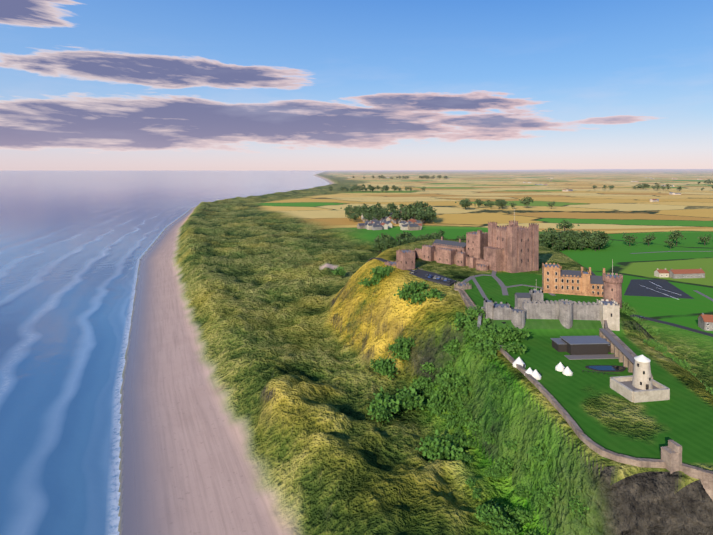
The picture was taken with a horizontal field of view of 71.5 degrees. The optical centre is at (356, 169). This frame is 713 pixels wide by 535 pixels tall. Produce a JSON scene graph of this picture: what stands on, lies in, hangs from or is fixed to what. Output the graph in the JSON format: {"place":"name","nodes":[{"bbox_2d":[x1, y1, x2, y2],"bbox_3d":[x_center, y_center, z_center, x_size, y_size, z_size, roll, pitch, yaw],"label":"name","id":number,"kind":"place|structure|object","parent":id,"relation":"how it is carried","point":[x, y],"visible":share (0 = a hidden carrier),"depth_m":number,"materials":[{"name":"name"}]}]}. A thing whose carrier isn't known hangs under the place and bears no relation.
{"place":"outdoors","nodes":[
{"label":"outdoors","id":0,"kind":"place"},
{"bbox_2d":[0,171,329,534],"bbox_3d":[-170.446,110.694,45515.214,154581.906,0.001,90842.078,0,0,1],"label":"sea","id":1,"kind":"structure","parent":0,"point":[75,246],"depth_m":371.51,"materials":[{"name":"blue liquid"}]},
{"bbox_2d":[0,0,712,170],"label":"sky","id":2,"kind":"structure","parent":0,"point":[86,85],"materials":[{"name":"blue"}]},
{"bbox_2d":[366,258,455,286],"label":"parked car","id":3,"kind":"object","parent":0,"point":[419,273],"visible":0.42,"depth_m":303.29,"materials":[{"name":"grey stone"}]},
{"bbox_2d":[118,169,712,534],"bbox_3d":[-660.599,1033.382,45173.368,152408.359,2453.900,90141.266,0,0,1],"label":"terrain","id":4,"kind":"structure","parent":0,"point":[261,335],"depth_m":226.72,"materials":[{"name":"green plant"}]},
{"bbox_2d":[357,211,423,230],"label":"village houses","id":5,"kind":"structure","parent":4,"relation":"on","point":[410,224],"depth_m":822.50,"materials":[{"name":"grey stone"}]},
{"bbox_2d":[331,265,529,461],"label":"slope shrubs","id":6,"kind":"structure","parent":4,"relation":"on","point":[490,336],"depth_m":209.29,"materials":[{"name":"green plant"}]},
{"bbox_2d":[385,230,488,290],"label":"castle buildings","id":7,"kind":"structure","parent":4,"relation":"on","point":[470,252],"depth_m":340.17,"materials":[{"name":"brown stone"}]},
{"bbox_2d":[462,270,555,299],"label":"footpaths","id":8,"kind":"structure","parent":4,"relation":"on","point":[501,284],"depth_m":281.97,"materials":[{"name":"grey stone"}]},
{"bbox_2d":[484,220,538,272],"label":"keep","id":9,"kind":"structure","parent":4,"relation":"on","point":[512,247],"depth_m":316.69,"materials":[{"name":"brown stone"}]},
{"bbox_2d":[513,357,525,367],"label":"bell tent","id":10,"kind":"object","parent":4,"relation":"on","point":[518,360],"visible":0.83,"depth_m":183.02,"materials":[{"name":"white fabric"}]},
{"bbox_2d":[328,175,712,223],"bbox_3d":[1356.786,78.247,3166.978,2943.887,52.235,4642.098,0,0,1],"label":"distant trees","id":11,"kind":"object","parent":4,"relation":"on","point":[416,211],"visible":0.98,"depth_m":1064.75,"materials":[{"name":"green plant"}]},
{"bbox_2d":[349,177,701,201],"bbox_3d":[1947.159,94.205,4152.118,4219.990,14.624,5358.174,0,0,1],"label":"distant buildings","id":12,"kind":"structure","parent":4,"relation":"on","point":[657,200],"depth_m":2237.99,"materials":[{"name":"white stone"}]},
{"bbox_2d":[524,367,532,375],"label":"bell tent","id":13,"kind":"object","parent":4,"relation":"on","point":[529,370],"visible":0.42,"depth_m":175.11,"materials":[{"name":"white fabric"}]},
{"bbox_2d":[531,369,540,379],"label":"bell tent","id":14,"kind":"object","parent":4,"relation":"on","point":[535,374],"visible":0.71,"depth_m":172.85,"materials":[{"name":"white fabric"}]},
{"bbox_2d":[458,288,619,330],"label":"cross wall","id":15,"kind":"structure","parent":4,"relation":"on","point":[532,304],"depth_m":224.04,"materials":[{"name":"grey stone"}]},
{"bbox_2d":[371,220,712,252],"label":"trees","id":16,"kind":"object","parent":4,"relation":"on","point":[571,239],"visible":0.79,"depth_m":605.86,"materials":[{"name":"green plant"}]},
{"bbox_2d":[555,361,564,371],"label":"bell tent","id":17,"kind":"object","parent":4,"relation":"on","point":[560,367],"visible":0.85,"depth_m":179.82,"materials":[{"name":"white fabric"}]},
{"bbox_2d":[422,301,712,534],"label":"shrubs","id":18,"kind":"object","parent":4,"relation":"on","point":[492,514],"visible":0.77,"depth_m":156.67,"materials":[{"name":"green plant"}]},
{"bbox_2d":[562,365,572,375],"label":"bell tent","id":19,"kind":"object","parent":4,"relation":"on","point":[566,371],"visible":0.92,"depth_m":176.17,"materials":[{"name":"white fabric"}]},
{"bbox_2d":[540,259,622,307],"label":"castle building","id":20,"kind":"structure","parent":4,"relation":"on","point":[556,279],"depth_m":266.73,"materials":[{"name":"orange stone"}]},
{"bbox_2d":[481,320,712,499],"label":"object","id":21,"kind":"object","parent":4,"relation":"on","point":[640,384],"visible":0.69,"depth_m":160.92,"materials":[{"name":"grey stone"}]},
{"bbox_2d":[624,279,693,299],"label":"car park","id":22,"kind":"structure","parent":4,"relation":"on","point":[652,287],"depth_m":399.81,"materials":[{"name":"grey asphalt"}]},
{"bbox_2d":[654,268,668,276],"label":"cottage","id":23,"kind":"structure","parent":4,"relation":"on","point":[661,272],"depth_m":447.54,"materials":[{"name":"beige stone"}]},
{"bbox_2d":[668,268,704,278],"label":"barn","id":24,"kind":"structure","parent":4,"relation":"on","point":[685,273],"depth_m":443.56,"materials":[{"name":"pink stone"}]},
{"bbox_2d":[697,313,712,330],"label":"cottage","id":25,"kind":"structure","parent":4,"relation":"on","point":[705,322],"depth_m":298.37,"materials":[{"name":"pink stone"}]},
{"bbox_2d":[585,251,712,336],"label":"road","id":26,"kind":"structure","parent":0,"point":[680,326],"depth_m":317.32,"materials":[{"name":"grey asphalt"}]}
]}

